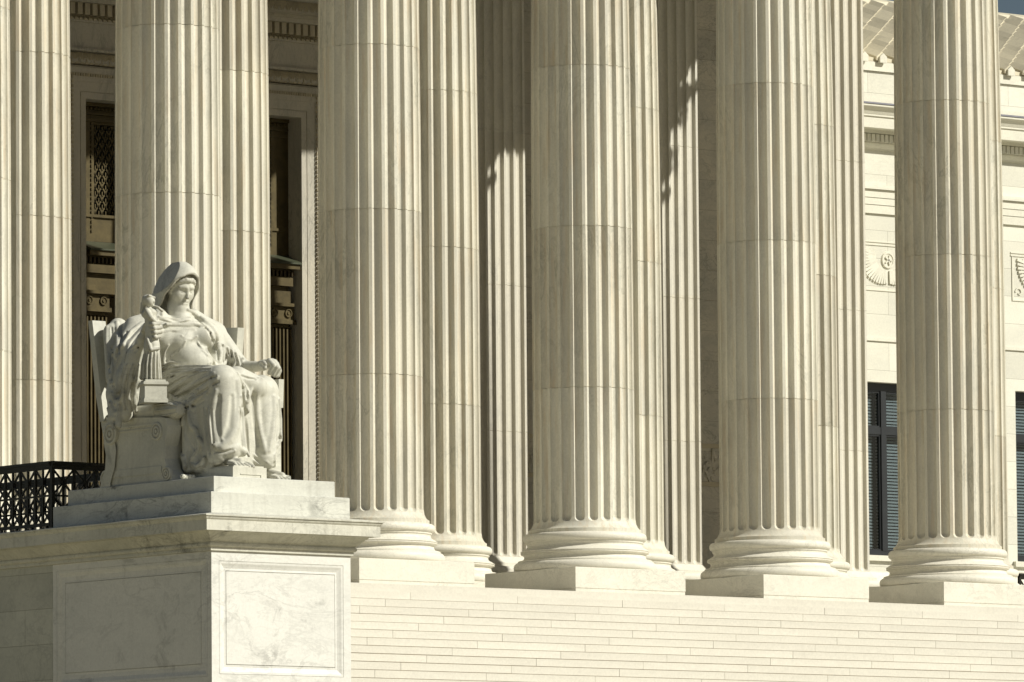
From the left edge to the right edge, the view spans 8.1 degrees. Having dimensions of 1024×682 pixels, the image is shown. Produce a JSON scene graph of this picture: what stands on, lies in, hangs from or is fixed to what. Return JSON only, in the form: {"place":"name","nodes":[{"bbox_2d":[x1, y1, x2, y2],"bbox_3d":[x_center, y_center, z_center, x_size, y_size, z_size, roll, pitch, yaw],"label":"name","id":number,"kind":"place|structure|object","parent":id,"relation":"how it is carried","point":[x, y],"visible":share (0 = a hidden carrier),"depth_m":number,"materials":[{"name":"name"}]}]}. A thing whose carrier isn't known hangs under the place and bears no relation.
{"place":"outdoors","nodes":[
{"label":"outdoors","id":0,"kind":"place"},
{"bbox_2d":[0,0,23,532],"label":"fluted column","id":1,"kind":"structure","parent":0,"point":[5,306],"depth_m":119.11,"materials":[{"name":"stone"}]},
{"bbox_2d":[10,0,71,530],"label":"fluted column","id":2,"kind":"structure","parent":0,"point":[41,300],"depth_m":124.79,"materials":[{"name":"stone"}]},
{"bbox_2d":[115,0,220,322],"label":"fluted column","id":3,"kind":"structure","parent":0,"point":[167,150],"depth_m":121.56,"materials":[{"name":"stone"}]},
{"bbox_2d":[219,0,270,376],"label":"fluted column","id":4,"kind":"structure","parent":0,"point":[245,174],"depth_m":127.64,"materials":[{"name":"stone"}]},
{"bbox_2d":[318,0,474,586],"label":"fluted column","id":5,"kind":"structure","parent":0,"point":[370,314],"depth_m":124.08,"materials":[{"name":"stone"}]},
{"bbox_2d":[419,0,494,587],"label":"fluted column","id":6,"kind":"structure","parent":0,"point":[450,292],"depth_m":130.42,"materials":[{"name":"stone"}]},
{"bbox_2d":[629,0,674,570],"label":"fluted column","id":7,"kind":"structure","parent":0,"point":[648,374],"depth_m":133.28,"materials":[{"name":"stone"}]},
{"bbox_2d":[351,598,1023,681],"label":"stairs","id":8,"kind":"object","parent":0,"point":[667,654],"visible":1,"depth_m":124.11,"materials":[{"name":"beige stone"}]},
{"bbox_2d":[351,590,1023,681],"bbox_3d":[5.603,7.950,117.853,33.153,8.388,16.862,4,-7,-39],"label":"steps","id":9,"kind":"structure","parent":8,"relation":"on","point":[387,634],"depth_m":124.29,"materials":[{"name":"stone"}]},
{"bbox_2d":[889,0,1023,14],"label":"sky","id":10,"kind":"structure","parent":0,"point":[1004,6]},
{"bbox_3d":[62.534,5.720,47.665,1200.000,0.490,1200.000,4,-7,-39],"label":"ground","id":11,"kind":"structure","parent":0,"visible":0},
{"bbox_2d":[0,529,52,681],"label":"cheek wall","id":12,"kind":"structure","parent":11,"relation":"on","point":[26,610],"depth_m":103.39,"materials":[{"name":"stone"}]},
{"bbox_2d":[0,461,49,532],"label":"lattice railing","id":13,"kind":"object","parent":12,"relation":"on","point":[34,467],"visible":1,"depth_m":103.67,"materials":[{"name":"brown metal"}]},
{"bbox_2d":[0,461,104,532],"bbox_3d":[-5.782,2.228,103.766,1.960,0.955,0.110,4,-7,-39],"label":"lattice railing","id":14,"kind":"object","parent":12,"relation":"on","point":[74,467],"visible":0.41,"depth_m":103.33,"materials":[{"name":"black metal"}]},
{"bbox_2d":[33,476,384,681],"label":"pedestal","id":15,"kind":"object","parent":11,"relation":"on","point":[221,579],"visible":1,"depth_m":100.99,"materials":[{"name":"stone"}]},
{"bbox_2d":[88,261,290,486],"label":"statue","id":16,"kind":"object","parent":15,"relation":"on","point":[182,391],"visible":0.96,"depth_m":101.78,"materials":[{"name":"stone"}]},
{"bbox_2d":[70,0,1023,614],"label":"portico","id":17,"kind":"structure","parent":11,"relation":"on","point":[688,88],"depth_m":137.30,"materials":[{"name":"stone"}]},
{"bbox_2d":[86,102,301,487],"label":"bronze door","id":18,"kind":"structure","parent":17,"relation":"attached to","point":[100,211],"depth_m":132.25,"materials":[{"name":"brown metal"}]},
{"bbox_2d":[105,298,114,324],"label":"door leaf","id":19,"kind":"structure","parent":18,"relation":"in","point":[110,316],"depth_m":132.06,"materials":[{"name":"brown metal"}]},
{"bbox_2d":[485,0,685,594],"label":"fluted column","id":20,"kind":"structure","parent":17,"relation":"attached to","point":[584,533],"depth_m":127.04,"materials":[{"name":"stone"}]},
{"bbox_2d":[685,0,868,601],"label":"fluted column","id":21,"kind":"structure","parent":17,"relation":"attached to","point":[771,542],"depth_m":129.76,"materials":[{"name":"stone"}]},
{"bbox_2d":[812,0,850,577],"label":"fluted column","id":22,"kind":"structure","parent":17,"relation":"attached to","point":[825,244],"depth_m":136.07,"materials":[{"name":"stone"}]},
{"bbox_2d":[869,0,1023,607],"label":"fluted column","id":23,"kind":"structure","parent":17,"relation":"attached to","point":[948,549],"depth_m":132.48,"materials":[{"name":"stone"}]},
{"bbox_2d":[987,0,1018,584],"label":"fluted column","id":24,"kind":"structure","parent":17,"relation":"attached to","point":[998,290],"depth_m":138.87,"materials":[{"name":"stone"}]},
{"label":"terrace","id":25,"kind":"structure","parent":0,"visible":0},
{"bbox_2d":[863,0,1023,584],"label":"wing building","id":26,"kind":"structure","parent":25,"relation":"on","point":[878,45],"depth_m":144.55,"materials":[{"name":"stone"}]},
{"bbox_2d":[867,382,898,561],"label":"window","id":27,"kind":"structure","parent":26,"relation":"in","point":[882,433],"depth_m":143.81,"materials":[{"name":"glass"}]},
{"bbox_2d":[1013,392,1023,566],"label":"window","id":28,"kind":"structure","parent":26,"relation":"in","point":[1019,396],"depth_m":146.28,"materials":[{"name":"glass"}]},
{"bbox_2d":[1018,573,1023,584],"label":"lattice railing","id":29,"kind":"object","parent":25,"relation":"on","point":[1020,577],"visible":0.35,"depth_m":140.02,"materials":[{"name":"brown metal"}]}
]}

